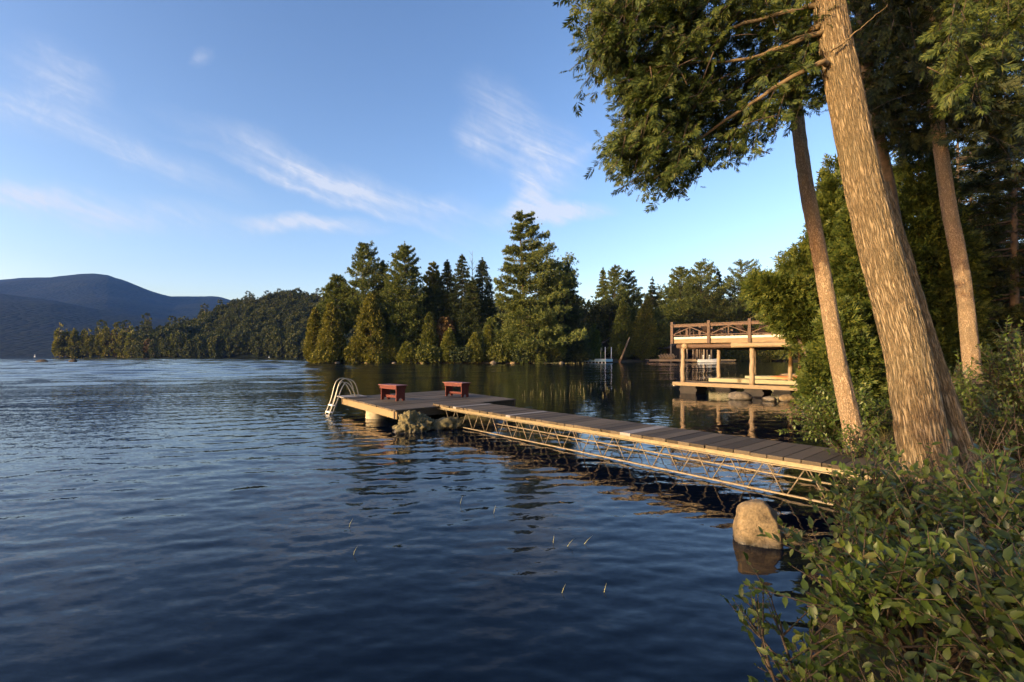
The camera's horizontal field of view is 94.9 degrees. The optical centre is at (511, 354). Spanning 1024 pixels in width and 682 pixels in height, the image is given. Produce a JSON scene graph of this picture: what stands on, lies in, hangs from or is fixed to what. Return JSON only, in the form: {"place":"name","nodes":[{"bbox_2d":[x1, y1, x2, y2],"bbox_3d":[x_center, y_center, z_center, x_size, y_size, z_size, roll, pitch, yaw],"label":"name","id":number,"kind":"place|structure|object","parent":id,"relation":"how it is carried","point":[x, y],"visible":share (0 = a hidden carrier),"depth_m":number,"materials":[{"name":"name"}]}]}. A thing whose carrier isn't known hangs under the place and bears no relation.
{"place":"outdoors","nodes":[
{"label":"outdoors","id":0,"kind":"place"},
{"bbox_2d":[0,294,178,355],"bbox_3d":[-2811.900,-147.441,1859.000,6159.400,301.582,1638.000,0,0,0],"label":"foothill","id":1,"kind":"structure","parent":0,"point":[29,326],"depth_m":1563.70,"materials":[{"name":"blue"}]},
{"bbox_2d":[0,273,230,320],"bbox_3d":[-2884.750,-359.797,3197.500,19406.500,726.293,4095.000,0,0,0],"label":"mountain","id":2,"kind":"structure","parent":0,"point":[102,292],"depth_m":2963.72,"materials":[{"name":"blue"}]},
{"bbox_2d":[57,306,503,357],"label":"hillside","id":3,"kind":"structure","parent":0,"point":[232,356],"depth_m":334.90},
{"bbox_2d":[50,322,66,356],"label":"conifer tree","id":4,"kind":"object","parent":3,"relation":"on","point":[55,345],"visible":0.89,"depth_m":330.91,"materials":[{"name":"green plant"}]},
{"bbox_2d":[98,326,111,355],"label":"conifer tree","id":5,"kind":"object","parent":3,"relation":"on","point":[104,339],"visible":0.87,"depth_m":335.50,"materials":[{"name":"green plant"}]},
{"bbox_2d":[171,331,187,356],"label":"broadleaf tree","id":6,"kind":"object","parent":3,"relation":"on","point":[177,343],"visible":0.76,"depth_m":328.85,"materials":[{"name":"green plant"}]},
{"bbox_2d":[190,333,206,357],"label":"broadleaf tree","id":7,"kind":"object","parent":3,"relation":"on","point":[199,345],"visible":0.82,"depth_m":329.08,"materials":[{"name":"green plant"}]},
{"bbox_2d":[206,331,223,357],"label":"broadleaf tree","id":8,"kind":"object","parent":3,"relation":"on","point":[214,341],"visible":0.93,"depth_m":330.53,"materials":[{"name":"green plant"}]},
{"bbox_2d":[67,288,449,357],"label":"woods","id":9,"kind":"object","parent":3,"relation":"on","point":[277,309],"visible":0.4,"depth_m":376.01,"materials":[{"name":"green plant"}]},
{"bbox_2d":[267,327,283,356],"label":"broadleaf tree","id":10,"kind":"object","parent":3,"relation":"on","point":[275,343],"visible":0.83,"depth_m":332.56,"materials":[{"name":"green plant"}]},
{"bbox_2d":[286,330,302,356],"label":"broadleaf tree","id":11,"kind":"object","parent":3,"relation":"on","point":[292,337],"visible":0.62,"depth_m":330.21,"materials":[{"name":"green plant"}]},
{"bbox_2d":[0,356,854,681],"bbox_3d":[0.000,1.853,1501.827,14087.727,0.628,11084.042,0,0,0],"label":"water","id":12,"kind":"structure","parent":0,"point":[176,518],"depth_m":4.99,"materials":[{"name":"blue liquid"}]},
{"bbox_2d":[392,410,434,432],"bbox_3d":[-2.424,1.868,11.635,1.174,1.075,1.184,0,0,3],"label":"boulder","id":13,"kind":"object","parent":12,"relation":"in","point":[409,421],"visible":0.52,"depth_m":11.28,"materials":[{"name":"stone"}]},
{"bbox_2d":[341,390,515,418],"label":"swim platform","id":14,"kind":"structure","parent":12,"relation":"in","point":[374,406],"depth_m":13.86,"materials":[{"name":"brown wood"}]},
{"bbox_2d":[325,378,366,413],"bbox_3d":[-5.426,1.520,15.071,1.325,1.571,0.740,0,0,-36],"label":"swim ladder","id":15,"kind":"object","parent":14,"relation":"attached to","point":[354,395],"visible":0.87,"depth_m":14.99,"materials":[{"name":"metal"}]},
{"bbox_2d":[378,384,407,400],"bbox_3d":[-3.620,1.135,14.280,0.960,0.470,0.410,0,0,41],"label":"bench","id":16,"kind":"object","parent":14,"relation":"on","point":[398,388],"visible":1,"depth_m":14.12,"materials":[{"name":"red paint"}]},
{"bbox_2d":[443,381,470,396],"bbox_3d":[-1.820,1.135,15.520,0.960,0.470,0.410,0,0,41],"label":"bench","id":17,"kind":"object","parent":14,"relation":"on","point":[464,386],"visible":0.99,"depth_m":15.37,"materials":[{"name":"red paint"}]},
{"bbox_2d":[433,416,467,429],"bbox_3d":[-1.697,1.930,12.107,1.263,0.747,1.169,0,0,-11],"label":"boulder","id":18,"kind":"object","parent":12,"relation":"in","point":[450,422],"visible":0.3,"depth_m":11.68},
{"bbox_2d":[460,414,505,426],"bbox_3d":[-0.984,1.957,12.716,2.037,0.738,1.502,0,0,-40],"label":"boulder","id":19,"kind":"object","parent":12,"relation":"in","point":[484,420],"visible":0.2,"depth_m":12.32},
{"bbox_2d":[672,381,797,397],"bbox_3d":[11.590,1.639,20.400,9.020,0.662,1.365,0,0,43],"label":"finger dock","id":20,"kind":"object","parent":12,"relation":"on","point":[757,390],"visible":0.52,"depth_m":21.16,"materials":[{"name":"brown wood"}]},
{"bbox_2d":[670,318,801,384],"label":"boathouse balcony","id":21,"kind":"structure","parent":20,"relation":"on","point":[757,341],"depth_m":21.83,"materials":[{"name":"brown wood"}]},
{"bbox_2d":[709,377,797,391],"bbox_3d":[14.481,1.664,23.736,8.600,0.752,1.045,0,0,43],"label":"finger dock","id":22,"kind":"object","parent":12,"relation":"on","point":[761,381],"visible":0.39,"depth_m":24.84,"materials":[{"name":"brown wood"}]},
{"bbox_2d":[0,0,1023,305],"label":"sky","id":23,"kind":"structure","parent":0,"point":[227,149],"materials":[{"name":"blue"}]},
{"bbox_2d":[341,357,1023,681],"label":"ground","id":24,"kind":"structure","parent":0,"point":[966,665],"depth_m":2.90,"materials":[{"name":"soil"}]},
{"bbox_2d":[303,307,322,362],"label":"cedar tree","id":25,"kind":"object","parent":24,"relation":"on","point":[312,328],"visible":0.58,"depth_m":102.72,"materials":[{"name":"green plant"}]},
{"bbox_2d":[309,348,342,362],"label":"shrub","id":26,"kind":"object","parent":24,"relation":"on","point":[321,356],"visible":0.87,"depth_m":97.81,"materials":[{"name":"green plant"}]},
{"bbox_2d":[314,301,346,360],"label":"cedar tree","id":27,"kind":"object","parent":24,"relation":"on","point":[328,338],"visible":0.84,"depth_m":99.62,"materials":[{"name":"green plant"}]},
{"bbox_2d":[315,273,354,336],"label":"pine tree","id":28,"kind":"object","parent":24,"relation":"on","point":[332,287],"visible":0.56,"depth_m":105.31,"materials":[{"name":"green plant"}]},
{"bbox_2d":[340,343,361,363],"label":"shrub","id":29,"kind":"object","parent":24,"relation":"on","point":[348,356],"visible":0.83,"depth_m":98.79,"materials":[{"name":"green plant"}]},
{"bbox_2d":[337,240,401,327],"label":"pine tree","id":30,"kind":"object","parent":24,"relation":"on","point":[364,285],"visible":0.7,"depth_m":104.19,"materials":[{"name":"green plant"}]},
{"bbox_2d":[349,292,389,361],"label":"cedar tree","id":31,"kind":"object","parent":24,"relation":"on","point":[373,321],"visible":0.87,"depth_m":99.34,"materials":[{"name":"green plant"}]},
{"bbox_2d":[362,350,391,362],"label":"shrub","id":32,"kind":"object","parent":24,"relation":"on","point":[378,357],"visible":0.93,"depth_m":98.18,"materials":[{"name":"green plant"}]},
{"bbox_2d":[365,261,402,347],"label":"spruce tree","id":33,"kind":"object","parent":24,"relation":"on","point":[381,287],"visible":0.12,"depth_m":107.00,"materials":[{"name":"green plant"}]},
{"bbox_2d":[377,334,400,361],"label":"cedar tree","id":34,"kind":"object","parent":24,"relation":"on","point":[393,346],"visible":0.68,"depth_m":100.01,"materials":[{"name":"green plant"}]},
{"bbox_2d":[379,241,428,345],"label":"pine tree","id":35,"kind":"object","parent":24,"relation":"on","point":[405,275],"visible":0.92,"depth_m":102.86,"materials":[{"name":"green plant"}]},
{"bbox_2d":[395,340,416,363],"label":"cedar tree","id":36,"kind":"object","parent":24,"relation":"on","point":[405,352],"visible":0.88,"depth_m":98.65,"materials":[{"name":"green plant"}]},
{"bbox_2d":[409,286,442,348],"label":"spruce tree","id":37,"kind":"object","parent":24,"relation":"on","point":[433,303],"visible":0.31,"depth_m":105.75,"materials":[{"name":"green plant"}]},
{"bbox_2d":[412,343,442,363],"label":"shrub","id":38,"kind":"object","parent":24,"relation":"on","point":[429,353],"visible":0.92,"depth_m":98.07,"materials":[{"name":"green plant"}]},
{"bbox_2d":[418,311,438,346],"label":"cedar tree","id":39,"kind":"object","parent":24,"relation":"on","point":[430,333],"visible":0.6,"depth_m":101.14,"materials":[{"name":"green plant"}]},
{"bbox_2d":[421,261,445,312],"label":"pine tree","id":40,"kind":"object","parent":24,"relation":"on","point":[432,278],"visible":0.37,"depth_m":114.72,"materials":[{"name":"green plant"}]},
{"bbox_2d":[435,316,455,347],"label":"broadleaf tree","id":41,"kind":"object","parent":24,"relation":"on","point":[441,329],"visible":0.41,"depth_m":102.71,"materials":[{"name":"brown plant"}]},
{"bbox_2d":[433,259,460,336],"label":"spruce tree","id":42,"kind":"object","parent":24,"relation":"on","point":[445,278],"visible":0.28,"depth_m":107.93,"materials":[{"name":"green plant"}]},
{"bbox_2d":[440,327,458,362],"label":"cedar tree","id":43,"kind":"object","parent":24,"relation":"on","point":[448,341],"visible":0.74,"depth_m":99.09,"materials":[{"name":"green plant"}]},
{"bbox_2d":[447,344,473,362],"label":"shrub","id":44,"kind":"object","parent":24,"relation":"on","point":[460,354],"visible":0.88,"depth_m":98.30,"materials":[{"name":"green plant"}]},
{"bbox_2d":[445,254,479,344],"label":"spruce tree","id":45,"kind":"object","parent":24,"relation":"on","point":[462,281],"visible":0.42,"depth_m":106.41,"materials":[{"name":"green plant"}]},
{"bbox_2d":[455,277,488,345],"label":"spruce tree","id":46,"kind":"object","parent":24,"relation":"on","point":[477,324],"visible":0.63,"depth_m":104.35,"materials":[{"name":"green plant"}]},
{"bbox_2d":[465,332,485,362],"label":"cedar tree","id":47,"kind":"object","parent":24,"relation":"on","point":[474,343],"visible":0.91,"depth_m":99.06,"materials":[{"name":"green plant"}]},
{"bbox_2d":[469,257,503,333],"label":"spruce tree","id":48,"kind":"object","parent":24,"relation":"on","point":[482,267],"visible":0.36,"depth_m":109.23,"materials":[{"name":"green plant"}]},
{"bbox_2d":[483,324,492,361],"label":"cedar tree","id":49,"kind":"object","parent":24,"relation":"on","point":[488,336],"visible":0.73,"depth_m":100.32,"materials":[{"name":"green plant"}]},
{"bbox_2d":[480,316,503,360],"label":"cedar tree","id":50,"kind":"object","parent":24,"relation":"on","point":[491,320],"visible":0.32,"depth_m":101.99,"materials":[{"name":"green plant"}]},
{"bbox_2d":[485,343,511,362],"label":"shrub","id":51,"kind":"object","parent":24,"relation":"on","point":[496,352],"visible":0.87,"depth_m":98.50,"materials":[{"name":"green plant"}]},
{"bbox_2d":[509,338,542,362],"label":"shrub","id":52,"kind":"object","parent":24,"relation":"on","point":[524,353],"visible":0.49,"depth_m":97.88,"materials":[{"name":"green plant"}]},
{"bbox_2d":[499,296,559,363],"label":"broadleaf tree","id":53,"kind":"object","parent":24,"relation":"on","point":[543,325],"visible":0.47,"depth_m":97.44,"materials":[{"name":"green plant"}]},
{"bbox_2d":[492,209,589,354],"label":"pine tree","id":54,"kind":"object","parent":24,"relation":"on","point":[545,283],"visible":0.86,"depth_m":98.30,"materials":[{"name":"green plant"}]},
{"bbox_2d":[543,319,567,362],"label":"broadleaf tree","id":55,"kind":"object","parent":24,"relation":"on","point":[557,352],"visible":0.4,"depth_m":99.20,"materials":[{"name":"green plant"}]},
{"bbox_2d":[557,263,594,360],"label":"spruce tree","id":56,"kind":"object","parent":24,"relation":"on","point":[576,307],"visible":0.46,"depth_m":103.85,"materials":[{"name":"green plant"}]},
{"bbox_2d":[578,296,611,338],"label":"broadleaf tree","id":57,"kind":"object","parent":24,"relation":"on","point":[587,316],"visible":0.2,"depth_m":132.37,"materials":[{"name":"green plant"}]},
{"bbox_2d":[586,322,604,362],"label":"cedar tree","id":58,"kind":"object","parent":24,"relation":"on","point":[595,344],"visible":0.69,"depth_m":111.84,"materials":[{"name":"green plant"}]},
{"bbox_2d":[590,267,613,354],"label":"spruce tree","id":59,"kind":"object","parent":24,"relation":"on","point":[602,277],"visible":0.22,"depth_m":137.32,"materials":[{"name":"green plant"}]},
{"bbox_2d":[401,285,802,355],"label":"woods","id":60,"kind":"object","parent":24,"relation":"on","point":[589,320],"depth_m":166.96,"materials":[{"name":"green plant"}]},
{"bbox_2d":[589,298,629,358],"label":"broadleaf tree","id":61,"kind":"object","parent":24,"relation":"on","point":[606,308],"visible":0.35,"depth_m":131.04,"materials":[{"name":"green plant"}]},
{"bbox_2d":[595,264,632,338],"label":"pine tree","id":62,"kind":"object","parent":24,"relation":"on","point":[614,284],"visible":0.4,"depth_m":134.60,"materials":[{"name":"green plant"}]},
{"bbox_2d":[607,298,638,359],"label":"cedar tree","id":63,"kind":"object","parent":24,"relation":"on","point":[616,334],"visible":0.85,"depth_m":125.56,"materials":[{"name":"green plant"}]},
{"bbox_2d":[617,269,643,321],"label":"pine tree","id":64,"kind":"object","parent":24,"relation":"on","point":[634,301],"visible":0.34,"depth_m":138.37,"materials":[{"name":"green plant"}]},
{"bbox_2d":[628,296,660,360],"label":"cedar tree","id":65,"kind":"object","parent":24,"relation":"on","point":[643,322],"visible":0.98,"depth_m":123.15,"materials":[{"name":"green plant"}]},
{"bbox_2d":[640,317,669,358],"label":"broadleaf tree","id":66,"kind":"object","parent":24,"relation":"on","point":[664,339],"visible":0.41,"depth_m":124.96,"materials":[{"name":"green plant"}]},
{"bbox_2d":[654,297,695,336],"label":"broadleaf tree","id":67,"kind":"object","parent":24,"relation":"on","point":[673,316],"visible":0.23,"depth_m":136.89,"materials":[{"name":"green plant"}]},
{"bbox_2d":[654,266,705,334],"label":"pine tree","id":68,"kind":"object","parent":24,"relation":"on","point":[674,288],"visible":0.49,"depth_m":140.09,"materials":[{"name":"green plant"}]},
{"bbox_2d":[657,334,713,361],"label":"boathouse","id":69,"kind":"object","parent":24,"relation":"on","point":[671,349],"visible":0.26,"depth_m":122.96,"materials":[{"name":"wood"}]},
{"bbox_2d":[679,300,716,358],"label":"spruce tree","id":70,"kind":"object","parent":24,"relation":"on","point":[700,320],"visible":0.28,"depth_m":134.89,"materials":[{"name":"green plant"}]},
{"bbox_2d":[673,258,740,335],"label":"pine tree","id":71,"kind":"object","parent":24,"relation":"on","point":[710,286],"visible":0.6,"depth_m":136.80,"materials":[{"name":"green plant"}]},
{"bbox_2d":[700,294,737,359],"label":"broadleaf tree","id":72,"kind":"object","parent":24,"relation":"on","point":[728,317],"visible":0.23,"depth_m":135.70,"materials":[{"name":"green plant"}]},
{"bbox_2d":[433,401,1023,507],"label":"gangway","id":73,"kind":"object","parent":24,"relation":"on","point":[810,458],"visible":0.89,"depth_m":7.54,"materials":[{"name":"metal"}]},
{"bbox_2d":[713,259,767,360],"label":"pine tree","id":74,"kind":"object","parent":24,"relation":"on","point":[733,296],"visible":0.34,"depth_m":138.23,"materials":[{"name":"green plant"}]},
{"bbox_2d":[733,499,783,548],"bbox_3d":[2.476,1.766,4.694,0.528,0.636,0.451,0,0,0],"label":"boulder","id":75,"kind":"object","parent":24,"relation":"on","point":[752,515],"visible":0.65,"depth_m":4.58,"materials":[{"name":"stone"}]},
{"bbox_2d":[552,0,994,498],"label":"cedar tree","id":76,"kind":"object","parent":24,"relation":"on","point":[656,79],"visible":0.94,"depth_m":5.48,"materials":[{"name":"green plant"}]},
{"bbox_2d":[738,268,819,355],"bbox_3d":[8.873,-0.275,14.181,4.085,4.806,2.868,0,0,0],"label":"cedar tree","id":77,"kind":"object","parent":24,"relation":"on","point":[774,297],"visible":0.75,"depth_m":13.67,"materials":[{"name":"green plant"}]},
{"bbox_2d":[761,350,804,360],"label":"shrub","id":78,"kind":"object","parent":24,"relation":"on","point":[781,354],"visible":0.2,"depth_m":133.42,"materials":[{"name":"green plant"}]},
{"bbox_2d":[766,238,868,357],"bbox_3d":[10.117,-0.790,14.995,4.017,5.901,4.009,0,0,0],"label":"cedar tree","id":79,"kind":"object","parent":24,"relation":"on","point":[793,255],"visible":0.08,"depth_m":14.70,"materials":[{"name":"green plant"}]},
{"bbox_2d":[720,552,922,681],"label":"leafy shrub","id":80,"kind":"object","parent":24,"relation":"on","point":[818,668],"visible":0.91,"depth_m":2.23,"materials":[{"name":"green plant"}]},
{"bbox_2d":[780,4,869,452],"bbox_3d":[4.945,-5.014,8.287,4.044,13.219,3.089,0,0,0],"label":"leaning tree","id":81,"kind":"object","parent":24,"relation":"on","point":[848,408],"visible":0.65,"depth_m":7.25,"materials":[{"name":"brown plant"}]},
{"bbox_2d":[795,153,869,355],"bbox_3d":[10.208,-2.124,14.479,3.108,8.254,3.052,0,0,0],"label":"cedar tree","id":82,"kind":"object","parent":24,"relation":"on","point":[830,196],"visible":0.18,"depth_m":14.24,"materials":[{"name":"green plant"}]},
{"bbox_2d":[775,379,892,448],"bbox_3d":[6.120,1.138,8.780,2.239,1.499,1.711,0,0,0],"label":"leafy shrub","id":83,"kind":"object","parent":24,"relation":"on","point":[824,419],"visible":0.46,"depth_m":8.68,"materials":[{"name":"green plant"}]},
{"bbox_2d":[790,295,889,419],"bbox_3d":[8.398,0.217,11.998,2.303,3.543,2.415,0,0,0],"label":"cedar tree","id":84,"kind":"object","parent":24,"relation":"on","point":[862,347],"visible":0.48,"depth_m":11.60,"materials":[{"name":"green plant"}]},
{"bbox_2d":[808,470,906,543],"bbox_3d":[3.351,1.472,4.436,0.929,0.803,1.102,0,0,0],"label":"leafy shrub","id":85,"kind":"object","parent":24,"relation":"on","point":[836,517],"visible":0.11,"depth_m":4.61,"materials":[{"name":"green plant"}]},
{"bbox_2d":[823,414,895,491],"bbox_3d":[4.638,1.340,6.094,1.183,1.204,0.947,0,0,0],"label":"leafy shrub","id":86,"kind":"object","parent":24,"relation":"on","point":[858,446],"visible":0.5,"depth_m":6.02,"materials":[{"name":"green plant"}]},
{"bbox_2d":[811,202,911,374],"bbox_3d":[9.780,-1.564,12.950,3.014,6.599,2.990,0,0,0],"label":"cedar tree","id":87,"kind":"object","parent":24,"relation":"on","point":[846,272],"visible":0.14,"depth_m":12.73,"materials":[{"name":"green plant"}]},
{"bbox_2d":[739,480,1023,672],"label":"leafy shrub","id":88,"kind":"object","parent":24,"relation":"on","point":[866,601],"visible":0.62,"depth_m":2.23,"materials":[{"name":"green plant"}]},
{"bbox_2d":[808,437,957,554],"bbox_3d":[2.939,1.147,3.723,1.143,1.003,1.137,0,0,0],"label":"leafy shrub","id":89,"kind":"object","parent":24,"relation":"on","point":[871,507],"visible":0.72,"depth_m":3.59,"materials":[{"name":"green plant"}]},
{"bbox_2d":[847,0,940,219],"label":"cedar tree","id":90,"kind":"object","parent":24,"relation":"on","point":[885,162],"visible":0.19,"depth_m":10.48,"materials":[{"name":"green plant"}]},
{"bbox_2d":[842,626,989,681],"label":"leafy shrub","id":91,"kind":"object","parent":24,"relation":"on","point":[900,674],"visible":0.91,"depth_m":1.89,"materials":[{"name":"green plant"}]},
{"bbox_2d":[870,364,980,431],"bbox_3d":[6.506,0.723,7.386,1.403,1.497,1.292,0,0,-26],"label":"leafy shrub","id":92,"kind":"object","parent":24,"relation":"on","point":[961,402],"visible":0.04,"depth_m":7.22,"materials":[{"name":"green plant"}]},
{"bbox_2d":[836,406,1023,578],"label":"undergrowth","id":93,"kind":"object","parent":24,"relation":"on","point":[958,527],"visible":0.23,"depth_m":3.71,"materials":[{"name":"plant"}]},
{"bbox_2d":[847,0,1023,418],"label":"cedar tree","id":94,"kind":"object","parent":24,"relation":"on","point":[983,56],"visible":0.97,"depth_m":8.53,"materials":[{"name":"green plant"}]},
{"bbox_2d":[876,515,1023,681],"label":"leafy shrub","id":95,"kind":"object","parent":24,"relation":"on","point":[1004,657],"visible":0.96,"depth_m":1.82,"materials":[{"name":"green plant"}]},
{"bbox_2d":[891,124,1010,378],"bbox_3d":[11.697,-2.553,13.531,3.783,8.431,3.930,0,0,0],"label":"cedar tree","id":96,"kind":"object","parent":24,"relation":"on","point":[921,202],"visible":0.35,"depth_m":12.61,"materials":[{"name":"green plant"}]},
{"bbox_2d":[893,456,1023,572],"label":"leafy shrub","id":97,"kind":"object","parent":24,"relation":"on","point":[1006,509],"visible":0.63,"depth_m":2.51,"materials":[{"name":"green plant"}]},
{"bbox_2d":[906,428,1023,574],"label":"leafy shrub","id":98,"kind":"object","parent":24,"relation":"on","point":[1002,461],"visible":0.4,"depth_m":3.03,"materials":[{"name":"green plant"}]},
{"bbox_2d":[907,114,1023,333],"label":"hemlock tree","id":99,"kind":"object","parent":24,"relation":"on","point":[963,173],"visible":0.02,"depth_m":17.28,"materials":[{"name":"green plant"}]},
{"bbox_2d":[917,433,1021,514],"bbox_3d":[3.699,1.075,3.953,0.905,0.825,0.742,0,0,0],"label":"leafy shrub","id":100,"kind":"object","parent":24,"relation":"on","point":[943,468],"visible":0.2,"depth_m":3.94,"materials":[{"name":"green plant"}]},
{"bbox_2d":[932,119,1023,385],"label":"hemlock tree","id":101,"kind":"object","parent":24,"relation":"on","point":[1013,266],"visible":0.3,"depth_m":12.92,"materials":[{"name":"green plant"}]},
{"bbox_2d":[951,315,1023,445],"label":"leafy shrub","id":102,"kind":"object","parent":24,"relation":"on","point":[1009,370],"visible":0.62,"depth_m":6.37,"materials":[{"name":"green plant"}]},
{"bbox_2d":[952,143,1023,316],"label":"hemlock tree","id":103,"kind":"object","parent":24,"relation":"on","point":[970,149],"visible":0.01,"depth_m":21.90,"materials":[{"name":"green plant"}]},
{"bbox_2d":[961,384,1023,465],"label":"leafy shrub","id":104,"kind":"object","parent":24,"relation":"on","point":[998,417],"visible":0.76,"depth_m":5.61,"materials":[{"name":"green plant"}]},
{"bbox_2d":[963,324,1023,399],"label":"leafy shrub","id":105,"kind":"object","parent":24,"relation":"on","point":[1022,339],"visible":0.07,"depth_m":7.84,"materials":[{"name":"green plant"}]},
{"bbox_2d":[972,120,1023,336],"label":"hemlock tree","id":106,"kind":"object","parent":24,"relation":"on","point":[1021,290],"visible":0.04,"depth_m":16.40,"materials":[{"name":"green plant"}]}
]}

